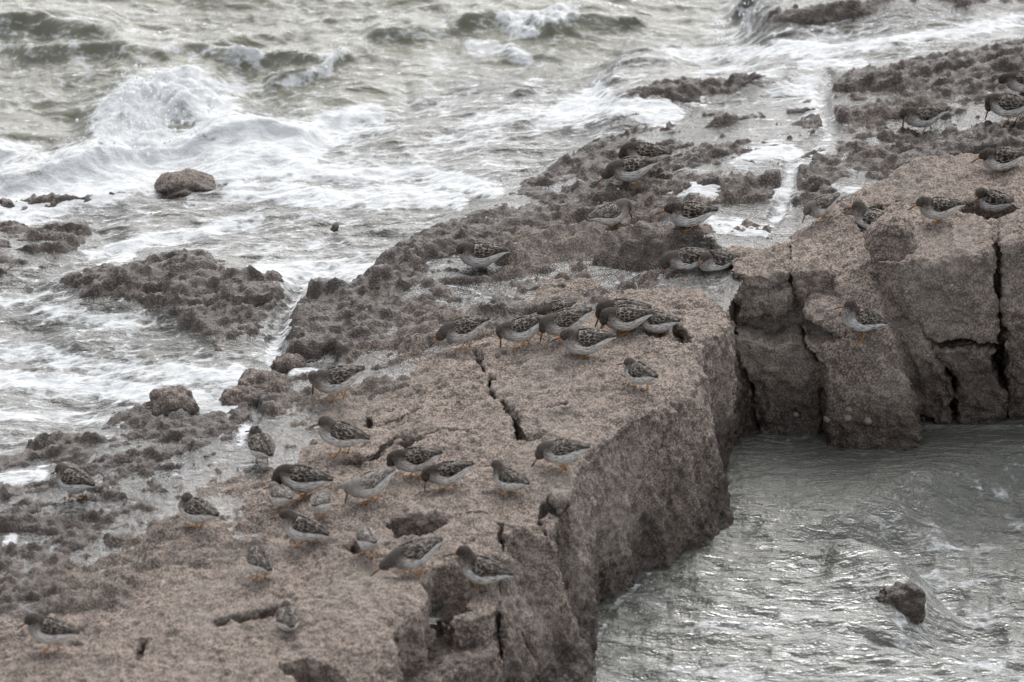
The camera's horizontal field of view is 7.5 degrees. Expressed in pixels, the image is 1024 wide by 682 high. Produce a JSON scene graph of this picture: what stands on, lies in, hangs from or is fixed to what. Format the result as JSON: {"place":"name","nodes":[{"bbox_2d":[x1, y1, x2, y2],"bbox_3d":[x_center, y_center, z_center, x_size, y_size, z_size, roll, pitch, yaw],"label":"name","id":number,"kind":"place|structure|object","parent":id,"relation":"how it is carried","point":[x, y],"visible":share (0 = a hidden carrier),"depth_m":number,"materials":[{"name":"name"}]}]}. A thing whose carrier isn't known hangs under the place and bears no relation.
{"place":"outdoors","nodes":[
{"label":"outdoors","id":0,"kind":"place"},
{"bbox_2d":[0,277,757,681],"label":"rock ledge","id":1,"kind":"object","parent":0,"point":[632,493],"visible":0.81,"depth_m":26.39,"materials":[{"name":"brown stone"}]},
{"bbox_2d":[16,613,80,652],"bbox_3d":[-1.512,0.954,25.381,0.213,0.139,0.087,4,24,9],"label":"sandpiper","id":2,"kind":"object","parent":1,"relation":"on","point":[49,630],"visible":1,"depth_m":25.35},
{"bbox_2d":[178,492,219,526],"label":"sandpiper","id":3,"kind":"object","parent":1,"relation":"on","point":[196,510],"visible":1,"depth_m":26.29,"materials":[{"name":"grey"}]},
{"bbox_2d":[245,538,273,579],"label":"sandpiper","id":4,"kind":"object","parent":1,"relation":"on","point":[259,557],"visible":1,"depth_m":25.83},
{"bbox_2d":[263,481,293,508],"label":"sandpiper","id":5,"kind":"object","parent":1,"relation":"on","point":[281,495],"visible":0.95,"depth_m":26.39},
{"bbox_2d":[276,600,299,630],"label":"sandpiper","id":6,"kind":"object","parent":1,"relation":"on","point":[287,616],"visible":1,"depth_m":25.42,"materials":[{"name":"grey"}]},
{"bbox_2d":[269,508,329,546],"bbox_3d":[-0.712,0.628,26.115,0.210,0.132,0.084,8,25,16],"label":"sandpiper","id":7,"kind":"object","parent":1,"relation":"on","point":[300,527],"visible":1,"depth_m":26.08,"materials":[{"name":"grey"}]},
{"bbox_2d":[271,464,333,500],"bbox_3d":[-0.713,0.482,26.474,0.221,0.124,0.094,7,25,15],"label":"sandpiper","id":8,"kind":"object","parent":1,"relation":"on","point":[304,479],"visible":1,"depth_m":26.44,"materials":[{"name":"grey"}]},
{"bbox_2d":[309,489,330,518],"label":"sandpiper","id":9,"kind":"object","parent":1,"relation":"on","point":[320,502],"visible":1,"depth_m":26.20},
{"bbox_2d":[308,365,365,401],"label":"sandpiper","id":10,"kind":"object","parent":1,"relation":"on","point":[337,379],"visible":1,"depth_m":27.25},
{"bbox_2d":[310,415,370,457],"bbox_3d":[-0.593,0.330,26.751,0.222,0.145,0.092,6,25,13],"label":"sandpiper","id":11,"kind":"object","parent":1,"relation":"on","point":[340,434],"visible":1,"depth_m":26.71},
{"bbox_2d":[356,525,379,557],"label":"sandpiper","id":12,"kind":"object","parent":1,"relation":"on","point":[367,538],"visible":1,"depth_m":25.93,"materials":[{"name":"grey"}]},
{"bbox_2d":[343,466,396,503],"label":"sandpiper","id":13,"kind":"object","parent":1,"relation":"on","point":[371,483],"visible":1,"depth_m":26.29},
{"bbox_2d":[371,536,443,575],"bbox_3d":[-0.350,0.719,25.837,0.251,0.128,0.093,-5,24,-11],"label":"sandpiper","id":14,"kind":"object","parent":1,"relation":"on","point":[411,554],"visible":1,"depth_m":25.81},
{"bbox_2d":[386,446,442,477],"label":"sandpiper","id":15,"kind":"object","parent":1,"relation":"on","point":[412,459],"visible":1,"depth_m":26.49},
{"bbox_2d":[421,460,473,490],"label":"sandpiper","id":16,"kind":"object","parent":1,"relation":"on","point":[447,472],"visible":1,"depth_m":26.36,"materials":[{"name":"grey"}]},
{"bbox_2d":[429,315,490,350],"bbox_3d":[-0.186,-0.028,27.638,0.221,0.122,0.089,-2,24,-5],"label":"sandpiper","id":17,"kind":"object","parent":1,"relation":"on","point":[462,329],"visible":1,"depth_m":27.61,"materials":[{"name":"grey"}]},
{"bbox_2d":[444,545,513,588],"bbox_3d":[-0.109,0.757,25.895,0.236,0.160,0.097,3,24,7],"label":"sandpiper","id":18,"kind":"object","parent":1,"relation":"on","point":[479,569],"visible":1,"depth_m":25.86,"materials":[{"name":"grey"}]},
{"bbox_2d":[483,459,530,494],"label":"sandpiper","id":19,"kind":"object","parent":1,"relation":"on","point":[508,478],"visible":1,"depth_m":26.34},
{"bbox_2d":[496,315,543,348],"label":"sandpiper","id":20,"kind":"object","parent":1,"relation":"on","point":[522,328],"visible":1,"depth_m":27.51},
{"bbox_2d":[537,299,576,314],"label":"sandpiper","id":21,"kind":"object","parent":1,"relation":"on","point":[551,307],"visible":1,"depth_m":27.67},
{"bbox_2d":[531,438,590,471],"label":"sandpiper","id":22,"kind":"object","parent":1,"relation":"on","point":[565,451],"visible":1,"depth_m":26.48,"materials":[{"name":"grey"}]},
{"bbox_2d":[539,307,592,343],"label":"sandpiper","id":23,"kind":"object","parent":1,"relation":"on","point":[557,322],"visible":1,"depth_m":27.49,"materials":[{"name":"grey"}]},
{"bbox_2d":[550,327,615,358],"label":"sandpiper","id":24,"kind":"object","parent":1,"relation":"on","point":[586,341],"visible":1,"depth_m":27.37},
{"bbox_2d":[595,298,651,326],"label":"sandpiper","id":25,"kind":"object","parent":1,"relation":"on","point":[603,304],"visible":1,"depth_m":27.70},
{"bbox_2d":[599,304,654,335],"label":"sandpiper","id":26,"kind":"object","parent":1,"relation":"on","point":[626,318],"visible":0.98,"depth_m":27.63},
{"bbox_2d":[617,357,659,390],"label":"sandpiper","id":27,"kind":"object","parent":1,"relation":"on","point":[639,372],"visible":1,"depth_m":27.11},
{"bbox_2d":[641,311,680,337],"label":"sandpiper","id":28,"kind":"object","parent":1,"relation":"on","point":[656,322],"visible":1,"depth_m":27.63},
{"bbox_2d":[0,0,1023,660],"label":"rock shelf","id":29,"kind":"object","parent":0,"point":[360,318],"visible":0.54,"depth_m":28.49,"materials":[{"name":"grey stone"}]},
{"bbox_2d":[50,463,96,500],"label":"sandpiper","id":30,"kind":"object","parent":29,"relation":"on","point":[73,480],"visible":1,"depth_m":26.51,"materials":[{"name":"grey"}]},
{"bbox_2d":[149,385,200,416],"bbox_3d":[-1.184,0.240,27.324,0.182,0.163,0.178,0,24,0],"label":"boulder","id":31,"kind":"object","parent":29,"relation":"on","point":[167,401],"visible":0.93,"depth_m":27.27,"materials":[{"name":"stone"}]},
{"bbox_2d":[154,168,216,206],"bbox_3d":[-1.236,-0.582,29.501,0.246,0.123,0.224,0,24,0],"label":"boulder","id":32,"kind":"object","parent":29,"relation":"on","point":[181,184],"visible":1,"depth_m":29.43,"materials":[{"name":"grey stone"}]},
{"bbox_2d":[219,385,261,413],"bbox_3d":[-0.944,0.209,27.352,0.168,0.105,0.162,12,27,25],"label":"boulder","id":33,"kind":"object","parent":29,"relation":"on","point":[238,394],"visible":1,"depth_m":27.31,"materials":[{"name":"stone"}]},
{"bbox_2d":[245,426,274,466],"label":"sandpiper","id":34,"kind":"object","parent":29,"relation":"on","point":[261,444],"visible":1,"depth_m":26.79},
{"bbox_2d":[238,367,291,388],"bbox_3d":[-0.874,0.164,27.422,0.196,0.134,0.164,0,24,0],"label":"boulder","id":35,"kind":"object","parent":29,"relation":"on","point":[256,378],"visible":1,"depth_m":27.38,"materials":[{"name":"grey stone"}]},
{"bbox_2d":[270,353,306,376],"bbox_3d":[-0.793,0.092,27.605,0.132,0.100,0.116,0,24,0],"label":"boulder","id":36,"kind":"object","parent":29,"relation":"on","point":[286,362],"visible":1,"depth_m":27.57,"materials":[{"name":"stone"}]},
{"bbox_2d":[448,242,508,275],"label":"sandpiper","id":37,"kind":"object","parent":29,"relation":"on","point":[480,255],"visible":1,"depth_m":28.31,"materials":[{"name":"grey"}]},
{"bbox_2d":[587,198,632,230],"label":"sandpiper","id":38,"kind":"object","parent":29,"relation":"on","point":[608,214],"visible":1,"depth_m":28.57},
{"bbox_2d":[595,156,657,188],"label":"sandpiper","id":39,"kind":"object","parent":29,"relation":"on","point":[629,168],"visible":1,"depth_m":28.94,"materials":[{"name":"grey"}]},
{"bbox_2d":[618,142,671,174],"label":"sandpiper","id":40,"kind":"object","parent":29,"relation":"on","point":[648,149],"visible":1,"depth_m":29.06,"materials":[{"name":"grey"}]},
{"bbox_2d":[660,247,709,283],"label":"sandpiper","id":41,"kind":"object","parent":29,"relation":"on","point":[685,259],"visible":1,"depth_m":28.25,"materials":[{"name":"grey"}]},
{"bbox_2d":[654,201,717,230],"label":"sandpiper","id":42,"kind":"object","parent":29,"relation":"on","point":[691,214],"visible":1,"depth_m":28.44,"materials":[{"name":"grey"}]},
{"bbox_2d":[697,249,740,284],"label":"sandpiper","id":43,"kind":"object","parent":29,"relation":"on","point":[717,261],"visible":1,"depth_m":28.23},
{"bbox_2d":[899,105,948,133],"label":"sandpiper","id":44,"kind":"object","parent":29,"relation":"on","point":[922,116],"visible":1,"depth_m":29.43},
{"bbox_2d":[984,93,1023,124],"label":"sandpiper","id":45,"kind":"object","parent":29,"relation":"on","point":[1008,105],"visible":1,"depth_m":29.39,"materials":[{"name":"grey"}]},
{"bbox_2d":[993,70,1023,92],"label":"sandpiper","id":46,"kind":"object","parent":29,"relation":"on","point":[1013,81],"visible":0.94,"depth_m":29.67,"materials":[{"name":"grey"}]},
{"bbox_2d":[0,0,1023,623],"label":"sea","id":47,"kind":"structure","parent":0,"point":[64,64],"depth_m":30.44,"materials":[{"name":"liquid"}]},
{"bbox_2d":[330,223,338,231],"bbox_3d":[-0.658,-0.421,28.872,0.033,0.038,0.031,0,24,0],"label":"boulder","id":48,"kind":"object","parent":47,"relation":"in","point":[334,227],"visible":1,"depth_m":28.86,"materials":[{"name":"grey stone"}]},
{"bbox_2d":[38,0,767,184],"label":"sea spray","id":49,"kind":"object","parent":47,"relation":"on","point":[137,90],"visible":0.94,"depth_m":30.26,"materials":[{"name":"white liquid"}]},
{"bbox_2d":[593,403,1023,681],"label":"channel water","id":50,"kind":"structure","parent":0,"point":[803,559],"depth_m":27.20,"materials":[{"name":"grey liquid"}]},
{"bbox_2d":[875,581,925,624],"bbox_3d":[1.341,0.919,26.966,0.190,0.179,0.153,0,24,0],"label":"boulder","id":51,"kind":"object","parent":50,"relation":"in","point":[908,599],"visible":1,"depth_m":26.92,"materials":[{"name":"brown stone"}]},
{"bbox_2d":[726,153,1023,450],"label":"rock outcrop","id":52,"kind":"object","parent":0,"point":[901,375],"visible":0.94,"depth_m":28.18,"materials":[{"name":"stone"}]},
{"bbox_2d":[796,279,805,286],"bbox_3d":[1.046,-0.211,28.141,0.038,0.035,0.021,0,0,1],"label":"limpet","id":53,"kind":"object","parent":52,"relation":"attached to","point":[800,283],"visible":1,"depth_m":28.14},
{"bbox_2d":[801,376,809,380],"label":"limpet","id":54,"kind":"object","parent":52,"relation":"on","point":[805,378],"visible":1,"depth_m":28.15},
{"bbox_2d":[802,193,840,222],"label":"sandpiper","id":55,"kind":"object","parent":52,"relation":"on","point":[821,205],"visible":1,"depth_m":28.53,"materials":[{"name":"grey"}]},
{"bbox_2d":[820,302,829,307],"bbox_3d":[1.128,-0.124,28.053,0.041,0.037,0.022,-4,-21,-8],"label":"limpet","id":56,"kind":"object","parent":52,"relation":"attached to","point":[824,304],"visible":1,"depth_m":28.05},
{"bbox_2d":[823,416,829,422],"bbox_3d":[1.139,0.281,28.081,0.034,0.031,0.019,10,6,21],"label":"limpet","id":57,"kind":"object","parent":52,"relation":"attached to","point":[826,419],"visible":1,"depth_m":28.08},
{"bbox_2d":[845,415,851,420],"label":"limpet","id":58,"kind":"object","parent":52,"relation":"attached to","point":[848,417],"visible":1,"depth_m":28.06},
{"bbox_2d":[834,299,888,343],"bbox_3d":[1.255,-0.074,27.963,0.198,0.165,0.087,-2,24,-4],"label":"sandpiper","id":59,"kind":"object","parent":52,"relation":"on","point":[858,318],"visible":1,"depth_m":27.93,"materials":[{"name":"grey"}]},
{"bbox_2d":[843,200,885,229],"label":"sandpiper","id":60,"kind":"object","parent":52,"relation":"on","point":[864,215],"visible":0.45,"depth_m":28.48,"materials":[{"name":"grey"}]},
{"bbox_2d":[864,416,871,424],"bbox_3d":[1.284,0.288,28.085,0.036,0.033,0.020,6,23,12],"label":"limpet","id":61,"kind":"object","parent":52,"relation":"on","point":[867,421],"visible":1,"depth_m":28.08},
{"bbox_2d":[927,307,933,313],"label":"limpet","id":62,"kind":"object","parent":52,"relation":"attached to","point":[930,310],"visible":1,"depth_m":28.17},
{"bbox_2d":[927,323,934,331],"bbox_3d":[1.521,-0.050,28.189,0.041,0.037,0.022,-5,5,-10],"label":"limpet","id":63,"kind":"object","parent":52,"relation":"on","point":[931,327],"visible":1,"depth_m":28.18},
{"bbox_2d":[908,196,964,223],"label":"sandpiper","id":64,"kind":"object","parent":52,"relation":"on","point":[937,208],"visible":1,"depth_m":28.38,"materials":[{"name":"grey"}]},
{"bbox_2d":[950,330,956,337],"bbox_3d":[1.602,-0.028,28.219,0.039,0.035,0.021,-4,-7,-9],"label":"limpet","id":65,"kind":"object","parent":52,"relation":"on","point":[953,333],"visible":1,"depth_m":28.21},
{"bbox_2d":[971,187,1018,216],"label":"sandpiper","id":66,"kind":"object","parent":52,"relation":"on","point":[993,201],"visible":1,"depth_m":28.62,"materials":[{"name":"grey"}]},
{"bbox_2d":[971,147,1023,172],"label":"sandpiper","id":67,"kind":"object","parent":52,"relation":"on","point":[1000,159],"visible":1,"depth_m":28.85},
{"bbox_2d":[1000,267,1006,273],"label":"limpet","id":68,"kind":"object","parent":52,"relation":"attached to","point":[1003,270],"visible":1,"depth_m":28.14},
{"bbox_2d":[1000,296,1007,304],"bbox_3d":[1.786,-0.146,28.172,0.039,0.035,0.021,8,14,16],"label":"limpet","id":69,"kind":"object","parent":52,"relation":"attached to","point":[1003,301],"visible":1,"depth_m":28.17},
{"bbox_2d":[1002,288,1011,295],"bbox_3d":[1.790,-0.176,28.149,0.036,0.033,0.020,12,22,25],"label":"limpet","id":70,"kind":"object","parent":52,"relation":"attached to","point":[1007,292],"visible":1,"depth_m":28.14}
]}

